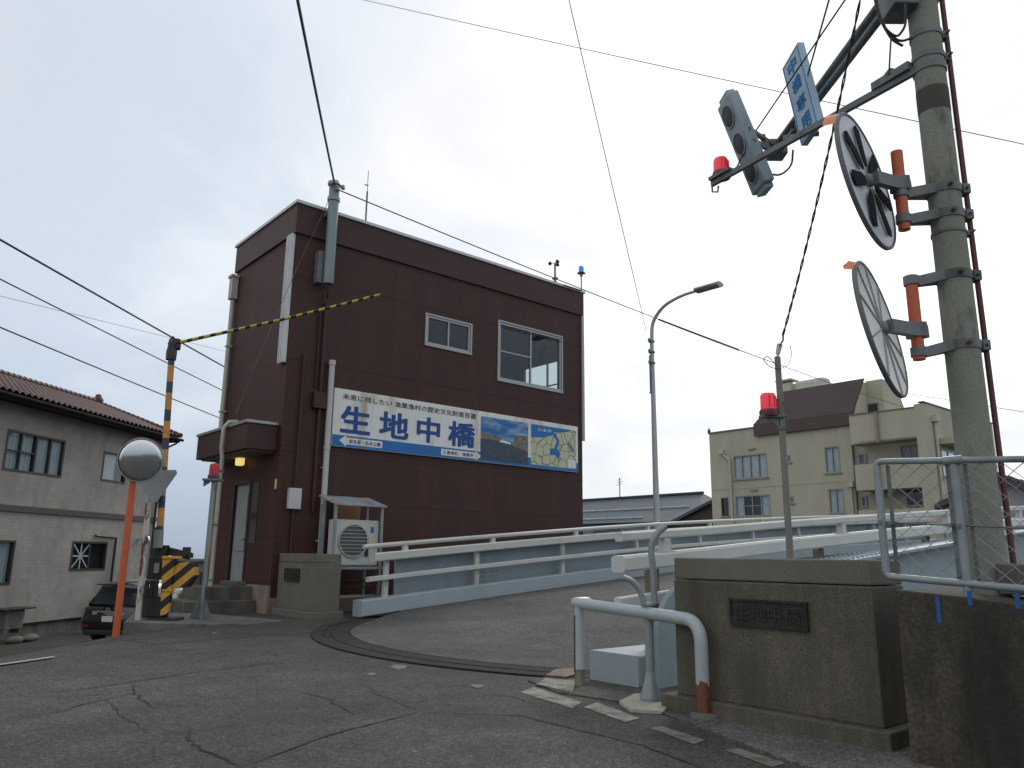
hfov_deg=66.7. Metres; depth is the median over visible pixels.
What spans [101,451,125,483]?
window
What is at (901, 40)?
cable loop
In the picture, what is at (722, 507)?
window
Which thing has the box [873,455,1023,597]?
wire fence
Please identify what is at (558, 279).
power cable
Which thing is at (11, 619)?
stone bench
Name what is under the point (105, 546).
window
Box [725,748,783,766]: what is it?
road marking
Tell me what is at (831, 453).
window
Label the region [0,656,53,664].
road marking
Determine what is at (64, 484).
house
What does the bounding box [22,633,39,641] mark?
stone
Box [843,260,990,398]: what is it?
pole mirror
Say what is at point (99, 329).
street wire
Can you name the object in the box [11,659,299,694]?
road crack
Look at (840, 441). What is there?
apartment block
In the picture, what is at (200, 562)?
seawall
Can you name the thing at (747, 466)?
window
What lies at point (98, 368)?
street wire
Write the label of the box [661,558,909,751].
bridge pillar
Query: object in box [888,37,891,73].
cable loop
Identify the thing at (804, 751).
kerb strip
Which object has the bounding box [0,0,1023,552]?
sky
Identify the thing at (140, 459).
convex mirror
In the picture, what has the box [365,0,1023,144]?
wire
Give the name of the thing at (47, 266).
street wire
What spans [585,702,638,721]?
road marking
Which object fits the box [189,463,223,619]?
red beacon pole
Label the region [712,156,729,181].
red beacon
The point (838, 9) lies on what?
stay wire
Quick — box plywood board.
[332,503,360,519]
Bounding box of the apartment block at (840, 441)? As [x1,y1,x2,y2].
[707,377,997,538]
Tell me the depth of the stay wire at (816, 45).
6.10 m
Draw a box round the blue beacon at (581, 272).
[564,266,585,290]
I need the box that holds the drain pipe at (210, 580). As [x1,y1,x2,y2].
[207,420,238,585]
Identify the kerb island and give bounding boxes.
[123,613,282,634]
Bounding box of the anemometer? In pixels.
[548,260,558,281]
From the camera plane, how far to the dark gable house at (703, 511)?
63.44 m
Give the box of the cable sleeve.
[659,319,738,350]
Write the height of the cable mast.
4.666 m
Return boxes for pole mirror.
[822,112,974,250]
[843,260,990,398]
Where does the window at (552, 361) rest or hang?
in the control building
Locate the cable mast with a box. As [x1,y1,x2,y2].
[313,179,344,387]
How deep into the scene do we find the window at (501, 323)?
20.86 m
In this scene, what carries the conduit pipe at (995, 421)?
attached to the utility pole at (925, 68)
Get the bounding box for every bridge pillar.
[271,553,342,619]
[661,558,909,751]
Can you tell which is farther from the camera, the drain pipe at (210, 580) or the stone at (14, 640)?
the stone at (14, 640)
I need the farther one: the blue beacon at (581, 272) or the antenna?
the blue beacon at (581, 272)
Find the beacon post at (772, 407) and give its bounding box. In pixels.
[758,343,793,558]
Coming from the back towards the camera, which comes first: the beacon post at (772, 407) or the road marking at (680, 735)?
the beacon post at (772, 407)
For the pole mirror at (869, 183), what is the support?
attached to the utility pole at (925, 68)
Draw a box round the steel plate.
[546,668,574,677]
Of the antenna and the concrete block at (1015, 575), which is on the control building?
the antenna
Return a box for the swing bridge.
[350,506,1023,687]
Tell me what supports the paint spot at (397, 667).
on the road
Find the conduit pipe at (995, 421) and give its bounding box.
[939,0,1020,595]
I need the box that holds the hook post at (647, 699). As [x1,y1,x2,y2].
[619,524,667,713]
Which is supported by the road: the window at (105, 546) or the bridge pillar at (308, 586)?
the bridge pillar at (308, 586)
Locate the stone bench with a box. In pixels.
[0,606,35,634]
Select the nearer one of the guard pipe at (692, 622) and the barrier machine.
the guard pipe at (692, 622)
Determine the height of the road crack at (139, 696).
0.001 m
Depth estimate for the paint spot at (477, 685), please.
7.04 m
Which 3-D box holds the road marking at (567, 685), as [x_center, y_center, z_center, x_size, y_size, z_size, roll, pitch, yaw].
[0.395,2.727,7.060,0.354,0.001,0.734,-1,-13,9]
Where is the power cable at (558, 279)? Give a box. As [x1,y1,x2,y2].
[340,190,902,406]
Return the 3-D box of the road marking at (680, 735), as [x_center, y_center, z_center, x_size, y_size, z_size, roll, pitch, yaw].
[1.108,2.334,5.181,0.135,0.001,0.526,6,-14,-23]
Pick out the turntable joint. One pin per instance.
(336, 635)
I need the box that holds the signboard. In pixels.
[330,388,577,472]
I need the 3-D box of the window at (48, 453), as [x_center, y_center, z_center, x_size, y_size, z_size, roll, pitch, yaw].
[-16.608,2.441,27.018,0.188,1.365,2.777,-1,-13,8]
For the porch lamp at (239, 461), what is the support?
attached to the control building
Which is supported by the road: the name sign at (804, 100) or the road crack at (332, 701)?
the road crack at (332, 701)
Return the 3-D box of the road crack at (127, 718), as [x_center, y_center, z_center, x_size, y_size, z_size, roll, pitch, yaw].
[-2.804,2.370,5.562,0.180,0.001,1.474,11,-16,-39]
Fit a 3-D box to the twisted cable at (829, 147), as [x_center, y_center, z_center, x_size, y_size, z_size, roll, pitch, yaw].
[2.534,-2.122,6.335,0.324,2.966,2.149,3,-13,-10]
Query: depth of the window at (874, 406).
52.88 m
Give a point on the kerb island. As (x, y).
(132, 625)
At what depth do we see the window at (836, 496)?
51.51 m
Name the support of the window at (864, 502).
in the apartment block at (840, 441)
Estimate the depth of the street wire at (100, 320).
36.61 m
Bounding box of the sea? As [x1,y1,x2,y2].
[169,553,204,558]
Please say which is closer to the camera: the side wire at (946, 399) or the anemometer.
the anemometer
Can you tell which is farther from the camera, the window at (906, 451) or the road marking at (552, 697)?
the window at (906, 451)
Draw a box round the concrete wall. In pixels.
[896,588,1023,767]
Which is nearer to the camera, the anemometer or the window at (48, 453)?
the anemometer
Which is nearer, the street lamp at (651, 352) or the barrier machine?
the barrier machine
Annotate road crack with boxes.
[5,691,140,720]
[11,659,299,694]
[108,701,148,733]
[132,686,150,705]
[187,729,239,766]
[241,711,418,766]
[297,690,352,713]
[431,711,704,767]
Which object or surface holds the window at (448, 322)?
in the control building
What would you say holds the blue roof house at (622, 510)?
on the far ground
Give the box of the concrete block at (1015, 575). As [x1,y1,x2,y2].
[996,564,1023,594]
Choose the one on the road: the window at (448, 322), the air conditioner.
the air conditioner
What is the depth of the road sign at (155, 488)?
12.71 m
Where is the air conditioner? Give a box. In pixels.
[317,495,386,598]
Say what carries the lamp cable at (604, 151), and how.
attached to the street lamp at (651, 352)
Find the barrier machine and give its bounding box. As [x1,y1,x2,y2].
[141,293,380,620]
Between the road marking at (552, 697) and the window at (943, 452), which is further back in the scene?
the window at (943, 452)
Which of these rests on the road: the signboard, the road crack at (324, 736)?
the road crack at (324, 736)
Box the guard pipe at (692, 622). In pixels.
[571,597,717,719]
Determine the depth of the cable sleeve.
27.54 m
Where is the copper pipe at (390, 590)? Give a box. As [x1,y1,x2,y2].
[340,579,391,594]
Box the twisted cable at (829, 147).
[782,0,860,334]
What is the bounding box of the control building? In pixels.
[170,199,584,614]
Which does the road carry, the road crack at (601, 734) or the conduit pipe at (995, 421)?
the road crack at (601, 734)
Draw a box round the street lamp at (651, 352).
[648,281,722,528]
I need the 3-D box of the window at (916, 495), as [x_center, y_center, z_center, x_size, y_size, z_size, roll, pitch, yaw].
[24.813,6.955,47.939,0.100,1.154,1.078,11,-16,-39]
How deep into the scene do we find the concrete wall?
4.37 m
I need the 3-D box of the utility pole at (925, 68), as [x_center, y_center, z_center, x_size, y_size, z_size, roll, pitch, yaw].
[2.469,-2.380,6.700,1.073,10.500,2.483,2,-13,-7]
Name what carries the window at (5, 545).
in the house at (64, 484)
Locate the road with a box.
[0,611,803,767]
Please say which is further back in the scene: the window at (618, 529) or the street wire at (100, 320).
the window at (618, 529)
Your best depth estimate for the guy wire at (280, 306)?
16.22 m
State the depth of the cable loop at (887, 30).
5.40 m
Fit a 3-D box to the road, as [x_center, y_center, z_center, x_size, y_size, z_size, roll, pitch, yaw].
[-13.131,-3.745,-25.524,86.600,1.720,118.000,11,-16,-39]
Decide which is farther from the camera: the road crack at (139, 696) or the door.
the door
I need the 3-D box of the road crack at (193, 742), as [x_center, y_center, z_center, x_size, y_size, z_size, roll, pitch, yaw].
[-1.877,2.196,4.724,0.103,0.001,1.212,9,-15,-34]
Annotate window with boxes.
[0,540,15,584]
[2,428,65,477]
[69,541,107,570]
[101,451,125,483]
[427,315,469,352]
[499,322,560,390]
[523,359,556,386]
[593,528,619,533]
[721,498,728,515]
[733,453,767,479]
[735,494,770,516]
[824,445,840,472]
[828,488,844,513]
[857,453,866,464]
[860,496,867,506]
[867,402,879,411]
[899,444,918,457]
[905,489,923,506]
[940,448,954,476]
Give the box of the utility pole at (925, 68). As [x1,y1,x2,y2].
[708,0,1011,596]
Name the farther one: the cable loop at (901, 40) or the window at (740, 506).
the window at (740, 506)
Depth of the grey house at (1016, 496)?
31.79 m
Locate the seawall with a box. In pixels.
[177,558,203,584]
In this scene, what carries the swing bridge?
on the road
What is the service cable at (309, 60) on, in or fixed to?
attached to the cable mast
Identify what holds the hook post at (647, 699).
on the kerb strip
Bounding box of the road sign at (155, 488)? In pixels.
[135,470,176,619]
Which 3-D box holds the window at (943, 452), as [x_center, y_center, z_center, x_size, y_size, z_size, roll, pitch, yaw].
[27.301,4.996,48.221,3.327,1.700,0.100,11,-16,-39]
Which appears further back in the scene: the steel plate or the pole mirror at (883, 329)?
the steel plate
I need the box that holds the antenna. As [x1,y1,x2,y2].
[364,170,368,220]
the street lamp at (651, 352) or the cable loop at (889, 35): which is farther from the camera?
the street lamp at (651, 352)
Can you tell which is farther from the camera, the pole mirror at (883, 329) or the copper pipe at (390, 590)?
the copper pipe at (390, 590)
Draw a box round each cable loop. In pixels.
[874,0,902,46]
[877,0,912,41]
[877,3,906,36]
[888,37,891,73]
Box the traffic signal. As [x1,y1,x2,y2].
[718,89,773,196]
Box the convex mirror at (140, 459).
[112,437,164,637]
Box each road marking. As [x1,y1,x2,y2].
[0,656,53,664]
[521,687,580,707]
[537,678,574,691]
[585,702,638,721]
[651,726,703,743]
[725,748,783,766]
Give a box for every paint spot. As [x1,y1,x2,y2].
[390,664,406,669]
[471,684,482,687]
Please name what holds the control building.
on the road
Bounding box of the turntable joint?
[311,616,589,678]
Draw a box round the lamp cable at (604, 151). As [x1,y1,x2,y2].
[569,0,645,328]
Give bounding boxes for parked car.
[80,580,181,639]
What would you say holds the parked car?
on the road
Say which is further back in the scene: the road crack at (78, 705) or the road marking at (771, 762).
the road crack at (78, 705)
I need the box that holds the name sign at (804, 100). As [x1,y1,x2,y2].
[782,42,823,145]
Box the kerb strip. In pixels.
[528,674,938,767]
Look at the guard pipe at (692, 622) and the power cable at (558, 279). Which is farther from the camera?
the power cable at (558, 279)
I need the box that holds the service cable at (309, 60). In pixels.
[296,0,335,184]
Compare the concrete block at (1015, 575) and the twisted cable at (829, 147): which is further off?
the twisted cable at (829, 147)
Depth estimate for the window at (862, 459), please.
50.76 m
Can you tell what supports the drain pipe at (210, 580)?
attached to the control building
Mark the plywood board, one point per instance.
(348, 512)
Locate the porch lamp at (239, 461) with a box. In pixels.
[235,458,244,465]
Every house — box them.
[0,369,183,639]
[583,491,711,534]
[666,499,712,527]
[934,472,1023,537]
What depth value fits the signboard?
18.55 m
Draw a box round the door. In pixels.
[230,484,248,580]
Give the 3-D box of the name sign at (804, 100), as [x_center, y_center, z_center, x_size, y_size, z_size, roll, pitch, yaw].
[2.493,-2.489,6.678,0.115,0.880,0.441,2,-13,-6]
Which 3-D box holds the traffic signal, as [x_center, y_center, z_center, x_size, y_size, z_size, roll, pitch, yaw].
[2.169,-2.240,7.227,0.407,1.015,0.304,1,-12,0]
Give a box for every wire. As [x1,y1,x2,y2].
[0,238,223,366]
[0,278,221,389]
[0,327,218,417]
[1,296,225,351]
[236,202,327,412]
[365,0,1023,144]
[756,0,845,130]
[792,0,829,128]
[908,393,1022,411]
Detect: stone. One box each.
[5,636,22,643]
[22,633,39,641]

